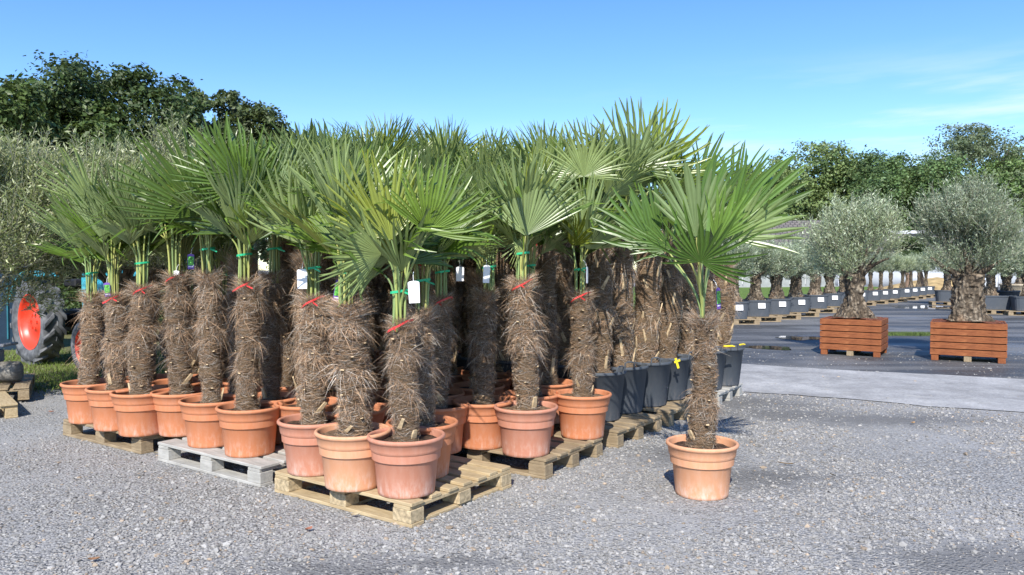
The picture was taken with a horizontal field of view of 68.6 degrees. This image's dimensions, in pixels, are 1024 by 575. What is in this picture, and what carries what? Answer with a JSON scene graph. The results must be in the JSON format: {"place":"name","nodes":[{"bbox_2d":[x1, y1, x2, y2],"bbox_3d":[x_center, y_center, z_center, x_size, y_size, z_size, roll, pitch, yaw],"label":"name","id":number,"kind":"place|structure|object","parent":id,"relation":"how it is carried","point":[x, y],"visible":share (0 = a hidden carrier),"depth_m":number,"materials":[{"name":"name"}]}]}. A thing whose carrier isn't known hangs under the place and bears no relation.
{"place":"outdoors","nodes":[
{"label":"outdoors","id":0,"kind":"place"},
{"bbox_2d":[0,270,1023,574],"bbox_3d":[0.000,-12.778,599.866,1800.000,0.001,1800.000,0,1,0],"label":"ground","id":1,"kind":"structure","parent":0,"point":[954,562],"depth_m":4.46,"materials":[{"name":"grey gravel"}]},
{"bbox_2d":[0,391,17,418],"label":"wooden pallet","id":2,"kind":"object","parent":1,"relation":"on","point":[8,406],"visible":0.94,"depth_m":7.10,"materials":[{"name":"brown wood"}]},
{"bbox_2d":[0,373,34,399],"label":"wooden pallet","id":3,"kind":"object","parent":1,"relation":"on","point":[24,387],"visible":0.91,"depth_m":8.00,"materials":[{"name":"brown wood"}]},
{"bbox_2d":[0,361,23,381],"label":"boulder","id":4,"kind":"object","parent":3,"relation":"on","point":[11,371],"visible":1,"depth_m":8.17,"materials":[{"name":"grey stone"}]},
{"bbox_2d":[0,121,114,317],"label":"olive tree","id":5,"kind":"object","parent":1,"relation":"on","point":[20,228],"visible":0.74,"depth_m":7.53,"materials":[{"name":"green plant"}]},
{"bbox_2d":[10,49,210,170],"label":"broadleaf tree","id":6,"kind":"object","parent":1,"relation":"on","point":[133,92],"visible":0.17,"depth_m":37.13,"materials":[{"name":"green plant"}]},
{"bbox_2d":[63,418,186,453],"bbox_3d":[-3.080,1.181,6.358,1.208,0.137,0.814,1,2,34],"label":"wooden pallet","id":7,"kind":"object","parent":1,"relation":"on","point":[140,445],"visible":0.23,"depth_m":6.01,"materials":[{"name":"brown wood"}]},
{"bbox_2d":[17,145,141,423],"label":"potted palm","id":8,"kind":"object","parent":7,"relation":"on","point":[79,410],"visible":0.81,"depth_m":6.13,"materials":[{"name":"plant"}]},
{"bbox_2d":[49,157,168,431],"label":"potted palm","id":9,"kind":"object","parent":7,"relation":"on","point":[104,416],"visible":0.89,"depth_m":5.93,"materials":[{"name":"plant"}]},
{"bbox_2d":[69,172,198,436],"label":"potted palm","id":10,"kind":"object","parent":7,"relation":"on","point":[136,412],"visible":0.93,"depth_m":5.72,"materials":[{"name":"plant"}]},
{"bbox_2d":[109,161,167,382],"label":"potted palm","id":11,"kind":"object","parent":7,"relation":"on","point":[153,276],"visible":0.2,"depth_m":6.50,"materials":[{"name":"plant"}]},
{"bbox_2d":[100,159,228,436],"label":"potted palm","id":12,"kind":"object","parent":7,"relation":"on","point":[177,303],"visible":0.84,"depth_m":5.73,"materials":[{"name":"plant"}]},
{"bbox_2d":[109,187,231,386],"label":"potted palm","id":13,"kind":"object","parent":7,"relation":"on","point":[185,243],"visible":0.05,"depth_m":6.21,"materials":[{"name":"plant"}]},
{"bbox_2d":[0,302,260,395],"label":"weedy verge","id":14,"kind":"structure","parent":1,"relation":"on","point":[67,342],"depth_m":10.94,"materials":[{"name":"green plant"}]},
{"bbox_2d":[0,266,37,349],"bbox_3d":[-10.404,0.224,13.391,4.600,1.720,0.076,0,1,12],"label":"tractor","id":15,"kind":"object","parent":14,"relation":"on","point":[6,334],"depth_m":13.05,"materials":[{"name":"metal"}]},
{"bbox_2d":[0,73,137,168],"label":"broadleaf tree","id":16,"kind":"object","parent":14,"relation":"on","point":[17,109],"visible":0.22,"depth_m":33.93,"materials":[{"name":"green plant"}]},
{"bbox_2d":[9,270,166,369],"bbox_3d":[-6.165,0.263,11.270,2.636,1.759,1.540,1,2,37],"label":"tractor","id":17,"kind":"object","parent":14,"relation":"on","point":[38,339],"visible":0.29,"depth_m":11.04,"materials":[{"name":"rubber"}]},
{"bbox_2d":[41,243,162,333],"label":"broadleaf tree","id":18,"kind":"object","parent":14,"relation":"on","point":[75,303],"depth_m":16.16,"materials":[{"name":"green plant"}]},
{"bbox_2d":[25,122,235,377],"bbox_3d":[-4.928,-0.483,9.540,2.972,3.315,2.477,0,1,-9],"label":"olive tree","id":19,"kind":"object","parent":14,"relation":"on","point":[127,272],"visible":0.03,"depth_m":9.38,"materials":[{"name":"green plant"}]},
{"bbox_2d":[65,105,265,360],"bbox_3d":[-3.929,-0.531,9.434,2.477,3.415,2.972,0,1,12],"label":"olive tree","id":20,"kind":"object","parent":14,"relation":"on","point":[154,257],"visible":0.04,"depth_m":9.00,"materials":[{"name":"green plant"}]},
{"bbox_2d":[141,86,239,145],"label":"broadleaf tree","id":21,"kind":"object","parent":1,"relation":"on","point":[203,100],"visible":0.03,"depth_m":42.34,"materials":[{"name":"green plant"}]},
{"bbox_2d":[158,437,286,487],"bbox_3d":[-1.873,1.201,5.495,1.209,0.138,0.814,1,2,35],"label":"wooden pallet","id":22,"kind":"object","parent":1,"relation":"on","point":[259,471],"visible":0.44,"depth_m":5.14,"materials":[{"name":"grey wood"}]},
{"bbox_2d":[106,125,235,447],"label":"potted palm","id":23,"kind":"object","parent":22,"relation":"on","point":[201,419],"visible":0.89,"depth_m":5.30,"materials":[{"name":"plant"}]},
{"bbox_2d":[194,135,275,400],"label":"potted palm","id":24,"kind":"object","parent":22,"relation":"on","point":[230,393],"visible":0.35,"depth_m":5.75,"materials":[{"name":"plant"}]},
{"bbox_2d":[164,111,331,457],"bbox_3d":[-1.811,-0.024,5.211,1.072,2.325,0.981,-1,2,-29],"label":"potted palm","id":25,"kind":"object","parent":22,"relation":"on","point":[248,423],"visible":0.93,"depth_m":5.05,"materials":[{"name":"plant"}]},
{"bbox_2d":[216,138,295,444],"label":"potted palm","id":26,"kind":"object","parent":22,"relation":"on","point":[272,368],"visible":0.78,"depth_m":5.50,"materials":[{"name":"plant"}]},
{"bbox_2d":[246,121,360,449],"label":"potted palm","id":27,"kind":"object","parent":22,"relation":"on","point":[286,409],"visible":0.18,"depth_m":5.25,"materials":[{"name":"plant"}]},
{"bbox_2d":[208,89,265,250],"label":"broadleaf tree","id":28,"kind":"object","parent":1,"relation":"on","point":[230,98],"visible":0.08,"depth_m":46.35,"materials":[{"name":"green plant"}]},
{"bbox_2d":[211,100,302,283],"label":"broadleaf tree","id":29,"kind":"object","parent":1,"relation":"on","point":[262,115],"visible":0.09,"depth_m":45.00,"materials":[{"name":"green plant"}]},
{"bbox_2d":[275,455,511,527],"bbox_3d":[-0.748,1.218,4.778,1.167,0.137,0.952,1,2,35],"label":"wooden pallet","id":30,"kind":"object","parent":1,"relation":"on","point":[462,476],"visible":0.48,"depth_m":4.48,"materials":[{"name":"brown wood"}]},
{"bbox_2d":[233,141,363,476],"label":"potted palm","id":31,"kind":"object","parent":30,"relation":"on","point":[302,454],"visible":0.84,"depth_m":4.63,"materials":[{"name":"plant"}]},
{"bbox_2d":[256,133,408,492],"bbox_3d":[-0.975,0.150,4.387,1.017,2.016,0.921,1,2,28],"label":"potted palm","id":32,"kind":"object","parent":30,"relation":"on","point":[347,459],"visible":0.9,"depth_m":4.27,"materials":[{"name":"plant"}]},
{"bbox_2d":[264,134,415,423],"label":"potted palm","id":33,"kind":"object","parent":30,"relation":"on","point":[377,412],"visible":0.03,"depth_m":4.97,"materials":[{"name":"plant"}]},
{"bbox_2d":[314,150,493,498],"bbox_3d":[-0.654,0.210,4.296,0.916,1.900,1.062,0,1,-17],"label":"potted palm","id":34,"kind":"object","parent":30,"relation":"on","point":[405,453],"visible":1,"depth_m":4.09,"materials":[{"name":"plant"}]},
{"bbox_2d":[369,140,452,423],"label":"potted palm","id":35,"kind":"object","parent":30,"relation":"on","point":[384,401],"visible":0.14,"depth_m":5.39,"materials":[{"name":"plant"}]},
{"bbox_2d":[363,156,504,478],"bbox_3d":[-0.510,0.193,4.632,0.950,1.918,0.941,0,1,0],"label":"potted palm","id":36,"kind":"object","parent":30,"relation":"on","point":[447,425],"visible":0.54,"depth_m":4.57,"materials":[{"name":"plant"}]},
{"bbox_2d":[409,165,508,454],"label":"potted palm","id":37,"kind":"object","parent":30,"relation":"on","point":[445,407],"visible":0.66,"depth_m":5.16,"materials":[{"name":"plant"}]},
{"bbox_2d":[453,430,602,479],"bbox_3d":[-0.036,1.197,5.675,1.208,0.137,0.814,1,2,35],"label":"wooden pallet","id":38,"kind":"object","parent":1,"relation":"on","point":[565,452],"visible":0.48,"depth_m":5.32,"materials":[{"name":"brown wood"}]},
{"bbox_2d":[392,139,488,398],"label":"potted palm","id":39,"kind":"object","parent":38,"relation":"on","point":[453,393],"visible":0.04,"depth_m":5.58,"materials":[{"name":"plant"}]},
{"bbox_2d":[450,157,514,395],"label":"potted palm","id":40,"kind":"object","parent":38,"relation":"on","point":[475,278],"visible":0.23,"depth_m":6.04,"materials":[{"name":"plant"}]},
{"bbox_2d":[452,159,552,449],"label":"potted palm","id":41,"kind":"object","parent":38,"relation":"on","point":[481,429],"visible":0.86,"depth_m":5.31,"materials":[{"name":"plant"}]},
{"bbox_2d":[462,146,598,457],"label":"potted palm","id":42,"kind":"object","parent":38,"relation":"on","point":[526,421],"visible":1,"depth_m":5.04,"materials":[{"name":"plant"}]},
{"bbox_2d":[492,166,596,436],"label":"potted palm","id":43,"kind":"object","parent":38,"relation":"on","point":[556,231],"visible":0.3,"depth_m":5.64,"materials":[{"name":"plant"}]},
{"bbox_2d":[534,117,638,439],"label":"potted palm","id":44,"kind":"object","parent":38,"relation":"on","point":[582,409],"visible":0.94,"depth_m":5.64,"materials":[{"name":"plant"}]},
{"bbox_2d":[554,412,661,447],"bbox_3d":[0.584,1.176,6.559,1.208,0.137,0.814,1,2,36],"label":"wooden pallet","id":45,"kind":"object","parent":1,"relation":"on","point":[631,426],"visible":0.38,"depth_m":6.20,"materials":[{"name":"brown wood"}]},
{"bbox_2d":[480,120,610,423],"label":"potted palm","id":46,"kind":"object","parent":45,"relation":"on","point":[546,267],"visible":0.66,"depth_m":6.19,"materials":[{"name":"plant"}]},
{"bbox_2d":[517,121,619,387],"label":"potted palm","id":47,"kind":"object","parent":45,"relation":"on","point":[562,300],"visible":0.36,"depth_m":6.77,"materials":[{"name":"plant"}]},
{"bbox_2d":[563,116,668,421],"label":"potted palm","id":48,"kind":"object","parent":45,"relation":"on","point":[600,274],"visible":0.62,"depth_m":6.26,"materials":[{"name":"plant"}]},
{"bbox_2d":[557,96,717,413],"bbox_3d":[1.003,-0.268,6.761,1.776,2.740,1.692,0,1,0],"label":"potted palm","id":49,"kind":"object","parent":45,"relation":"on","point":[624,356],"visible":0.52,"depth_m":6.57,"materials":[{"name":"plant"}]},
{"bbox_2d":[642,397,692,426],"bbox_3d":[1.146,1.157,7.362,1.208,0.137,0.814,1,2,35],"label":"wooden pallet","id":50,"kind":"object","parent":1,"relation":"on","point":[669,411],"visible":0.2,"depth_m":6.88,"materials":[{"name":"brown wood"}]},
{"bbox_2d":[606,97,736,406],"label":"potted palm","id":51,"kind":"object","parent":50,"relation":"on","point":[647,315],"visible":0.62,"depth_m":6.93,"materials":[{"name":"plant"}]},
{"bbox_2d":[607,148,756,400],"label":"potted palm","id":52,"kind":"object","parent":50,"relation":"on","point":[671,287],"visible":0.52,"depth_m":7.27,"materials":[{"name":"plant"}]},
{"bbox_2d":[590,148,814,500],"bbox_3d":[1.209,0.200,4.692,0.973,2.179,1.084,-1,2,-44],"label":"potted palm","id":53,"kind":"object","parent":1,"relation":"on","point":[702,456],"visible":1,"depth_m":4.58,"materials":[{"name":"plant"}]},
{"bbox_2d":[685,383,742,405],"bbox_3d":[1.846,1.133,8.361,1.209,0.138,0.814,1,2,33],"label":"wooden pallet","id":54,"kind":"object","parent":1,"relation":"on","point":[727,393],"visible":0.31,"depth_m":8.02,"materials":[{"name":"grey wood"}]},
{"bbox_2d":[657,131,745,394],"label":"potted palm","id":55,"kind":"object","parent":54,"relation":"on","point":[686,332],"visible":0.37,"depth_m":7.62,"materials":[{"name":"plant"}]},
{"bbox_2d":[662,181,753,389],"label":"potted palm","id":56,"kind":"object","parent":54,"relation":"on","point":[710,304],"visible":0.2,"depth_m":7.89,"materials":[{"name":"plant"}]},
{"bbox_2d":[694,141,771,385],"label":"potted palm","id":57,"kind":"object","parent":54,"relation":"on","point":[733,363],"visible":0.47,"depth_m":8.18,"materials":[{"name":"plant"}]},
{"bbox_2d":[765,138,869,219],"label":"broadleaf tree","id":58,"kind":"object","parent":1,"relation":"on","point":[817,196],"visible":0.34,"depth_m":108.47,"materials":[{"name":"green plant"}]},
{"bbox_2d":[632,286,1023,378],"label":"asphalt yard","id":59,"kind":"structure","parent":1,"relation":"on","point":[899,320],"depth_m":13.15,"materials":[{"name":"grey asphalt"}]},
{"bbox_2d":[733,317,759,324],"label":"wooden pallet","id":60,"kind":"object","parent":59,"relation":"on","point":[750,321],"visible":0.41,"depth_m":19.12,"materials":[{"name":"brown wood"}]},
{"bbox_2d":[709,239,763,318],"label":"potted olive","id":61,"kind":"object","parent":60,"relation":"on","point":[742,306],"visible":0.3,"depth_m":19.09,"materials":[{"name":"green plant"}]},
{"bbox_2d":[739,315,780,321],"bbox_3d":[6.619,0.846,20.522,1.208,0.137,0.814,0,1,1],"label":"wooden pallet","id":62,"kind":"object","parent":59,"relation":"on","point":[771,318],"visible":0.46,"depth_m":20.12,"materials":[{"name":"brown wood"}]},
{"bbox_2d":[741,239,783,316],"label":"potted olive","id":63,"kind":"object","parent":62,"relation":"on","point":[759,304],"visible":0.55,"depth_m":20.11,"materials":[{"name":"green plant"}]},
{"bbox_2d":[761,313,800,319],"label":"wooden pallet","id":64,"kind":"object","parent":59,"relation":"on","point":[791,316],"visible":0.4,"depth_m":21.09,"materials":[{"name":"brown wood"}]},
{"bbox_2d":[743,234,813,314],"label":"potted olive","id":65,"kind":"object","parent":64,"relation":"on","point":[780,304],"visible":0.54,"depth_m":21.06,"materials":[{"name":"green plant"}]},
{"bbox_2d":[781,311,819,316],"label":"wooden pallet","id":66,"kind":"object","parent":59,"relation":"on","point":[811,314],"visible":0.43,"depth_m":22.28,"materials":[{"name":"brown wood"}]},
{"bbox_2d":[762,230,821,311],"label":"potted olive","id":67,"kind":"object","parent":66,"relation":"on","point":[800,301],"visible":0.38,"depth_m":22.27,"materials":[{"name":"green plant"}]},
{"bbox_2d":[809,308,836,312],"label":"wooden pallet","id":68,"kind":"object","parent":59,"relation":"on","point":[830,310],"visible":0.52,"depth_m":24.46,"materials":[{"name":"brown wood"}]},
{"bbox_2d":[803,247,833,308],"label":"potted olive","id":69,"kind":"object","parent":68,"relation":"on","point":[819,299],"visible":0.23,"depth_m":24.36,"materials":[{"name":"grey plastic"}]},
{"bbox_2d":[813,267,842,305],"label":"potted olive","id":70,"kind":"object","parent":68,"relation":"on","point":[834,297],"visible":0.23,"depth_m":25.90,"materials":[{"name":"grey plastic"}]},
{"bbox_2d":[820,316,887,357],"bbox_3d":[5.713,0.788,12.534,0.920,0.625,0.880,1,2,33],"label":"wooden planter","id":71,"kind":"object","parent":59,"relation":"on","point":[850,336],"visible":0.91,"depth_m":12.17,"materials":[{"name":"brown wood"}]},
{"bbox_2d":[795,187,920,319],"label":"olive tree","id":72,"kind":"object","parent":71,"relation":"on","point":[863,225],"visible":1,"depth_m":12.31,"materials":[{"name":"green plant"}]},
{"bbox_2d":[895,297,918,299],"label":"wooden pallet","id":73,"kind":"object","parent":59,"relation":"on","point":[913,298],"visible":0.48,"depth_m":34.41,"materials":[{"name":"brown wood"}]},
{"bbox_2d":[891,253,918,296],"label":"potted olive","id":74,"kind":"object","parent":73,"relation":"on","point":[906,292],"visible":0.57,"depth_m":34.41,"materials":[{"name":"green plant"}]},
{"bbox_2d":[884,234,931,286],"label":"pruned pine","id":75,"kind":"object","parent":59,"relation":"on","point":[914,250],"visible":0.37,"depth_m":42.22,"materials":[{"name":"green plant"}]},
{"bbox_2d":[928,301,951,304],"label":"wooden pallet","id":76,"kind":"object","parent":59,"relation":"on","point":[934,303],"visible":0.57,"depth_m":29.86,"materials":[{"name":"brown wood"}]},
{"bbox_2d":[917,243,959,301],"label":"potted olive","id":77,"kind":"object","parent":76,"relation":"on","point":[943,294],"visible":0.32,"depth_m":29.73,"materials":[{"name":"green plant"}]},
{"bbox_2d":[930,318,1007,363],"bbox_3d":[7.118,0.807,11.729,1.000,0.625,0.860,1,2,31],"label":"wooden planter","id":78,"kind":"object","parent":59,"relation":"on","point":[967,341],"visible":0.88,"depth_m":11.36,"materials":[{"name":"brown wood"}]},
{"bbox_2d":[898,168,1023,322],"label":"olive tree","id":79,"kind":"object","parent":78,"relation":"on","point":[969,224],"visible":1,"depth_m":11.53,"materials":[{"name":"green plant"}]},
{"bbox_2d":[987,309,1015,313],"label":"wooden pallet","id":80,"kind":"object","parent":59,"relation":"on","point":[991,312],"visible":0.23,"depth_m":23.58,"materials":[{"name":"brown wood"}]},
{"bbox_2d":[976,240,1022,309],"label":"potted olive","id":81,"kind":"object","parent":80,"relation":"on","point":[994,300],"visible":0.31,"depth_m":23.64,"materials":[{"name":"green plant"}]},
{"bbox_2d":[1001,310,1023,315],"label":"wooden pallet","id":82,"kind":"object","parent":59,"relation":"on","point":[1007,312],"visible":0.96,"depth_m":23.16,"materials":[{"name":"brown wood"}]},
{"bbox_2d":[996,238,1023,310],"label":"potted olive","id":83,"kind":"object","parent":82,"relation":"on","point":[1017,303],"visible":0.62,"depth_m":23.09,"materials":[{"name":"green plant"}]},
{"bbox_2d":[739,364,1023,411],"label":"concrete strip","id":84,"kind":"object","parent":1,"relation":"on","point":[1002,393],"visible":0.38,"depth_m":8.96,"materials":[{"name":"grey concrete"}]},
{"bbox_2d":[807,144,956,230],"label":"broadleaf tree","id":85,"kind":"object","parent":1,"relation":"on","point":[876,184],"visible":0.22,"depth_m":99.55,"materials":[{"name":"green plant"}]},
{"bbox_2d":[820,267,1016,286],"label":"film greenhouse","id":86,"kind":"object","parent":1,"relation":"on","point":[897,277],"visible":0.15,"depth_m":64.35,"materials":[{"name":"plastic"}]},
{"bbox_2d":[843,148,1011,230],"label":"broadleaf tree","id":87,"kind":"object","parent":1,"relation":"on","point":[928,178],"visible":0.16,"depth_m":97.17,"materials":[{"name":"green plant"}]},
{"bbox_2d":[915,122,1023,223],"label":"broadleaf tree","id":88,"kind":"object","parent":1,"relation":"on","point":[977,148],"visible":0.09,"depth_m":103.38,"materials":[{"name":"green plant"}]},
{"bbox_2d":[955,155,1023,221],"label":"broadleaf tree","id":89,"kind":"object","parent":1,"relation":"on","point":[1016,165],"visible":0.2,"depth_m":99.67,"materials":[{"name":"green plant"}]},
{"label":"wooden pallet","id":90,"kind":"object","parent":1,"relation":"on","visible":0},
{"bbox_2d":[247,124,315,391],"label":"potted palm","id":91,"kind":"object","parent":90,"relation":"on","point":[286,364],"visible":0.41,"depth_m":6.12,"materials":[{"name":"plant"}]},
{"bbox_2d":[254,118,357,396],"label":"potted palm","id":92,"kind":"object","parent":90,"relation":"on","point":[323,285],"visible":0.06,"depth_m":5.81,"materials":[{"name":"plant"}]},
{"bbox_2d":[302,119,357,383],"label":"potted palm","id":93,"kind":"object","parent":90,"relation":"on","point":[331,287],"visible":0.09,"depth_m":6.56,"materials":[{"name":"plant"}]},
{"bbox_2d":[317,125,408,401],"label":"potted palm","id":94,"kind":"object","parent":90,"relation":"on","point":[366,292],"visible":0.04,"depth_m":5.57,"materials":[{"name":"plant"}]},
{"bbox_2d":[327,116,419,390],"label":"potted palm","id":95,"kind":"object","parent":90,"relation":"on","point":[371,315],"visible":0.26,"depth_m":6.22,"materials":[{"name":"plant"}]},
{"bbox_2d":[342,113,435,383],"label":"potted palm","id":96,"kind":"object","parent":90,"relation":"on","point":[387,287],"visible":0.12,"depth_m":6.52,"materials":[{"name":"plant"}]},
{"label":"wooden pallet","id":97,"kind":"object","parent":1,"relation":"on","visible":0},
{"bbox_2d":[149,240,230,377],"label":"potted palm","id":98,"kind":"object","parent":97,"relation":"on","point":[195,366],"visible":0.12,"depth_m":6.84,"materials":[{"name":"plant"}]},
{"bbox_2d":[193,234,266,387],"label":"potted palm","id":99,"kind":"object","parent":97,"relation":"on","point":[216,262],"visible":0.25,"depth_m":6.59,"materials":[{"name":"plant"}]},
{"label":"wooden pallet","id":100,"kind":"object","parent":1,"relation":"on","visible":0},
{"bbox_2d":[410,118,488,387],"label":"potted palm","id":101,"kind":"object","parent":100,"relation":"on","point":[456,374],"visible":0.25,"depth_m":6.75,"materials":[{"name":"plant"}]},
{"bbox_2d":[446,127,517,395],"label":"potted palm","id":102,"kind":"object","parent":100,"relation":"on","point":[505,379],"visible":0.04,"depth_m":6.45,"materials":[{"name":"plant"}]},
{"bbox_2d":[450,127,528,389],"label":"potted palm","id":103,"kind":"object","parent":100,"relation":"on","point":[501,264],"visible":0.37,"depth_m":6.98,"materials":[{"name":"plant"}]},
{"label":"wooden pallet","id":104,"kind":"object","parent":1,"relation":"on","visible":0},
{"bbox_2d":[455,137,503,370],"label":"potted palm","id":105,"kind":"object","parent":104,"relation":"on","point":[462,360],"visible":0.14,"depth_m":7.37,"materials":[{"name":"plant"}]},
{"bbox_2d":[0,0,1023,269],"label":"sky","id":106,"kind":"structure","parent":0,"point":[772,74],"materials":[{"name":"blue"}]},
{"bbox_2d":[727,220,893,283],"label":"brick house","id":107,"kind":"structure","parent":0,"point":[792,223],"depth_m":76.32,"materials":[{"name":"tile"}]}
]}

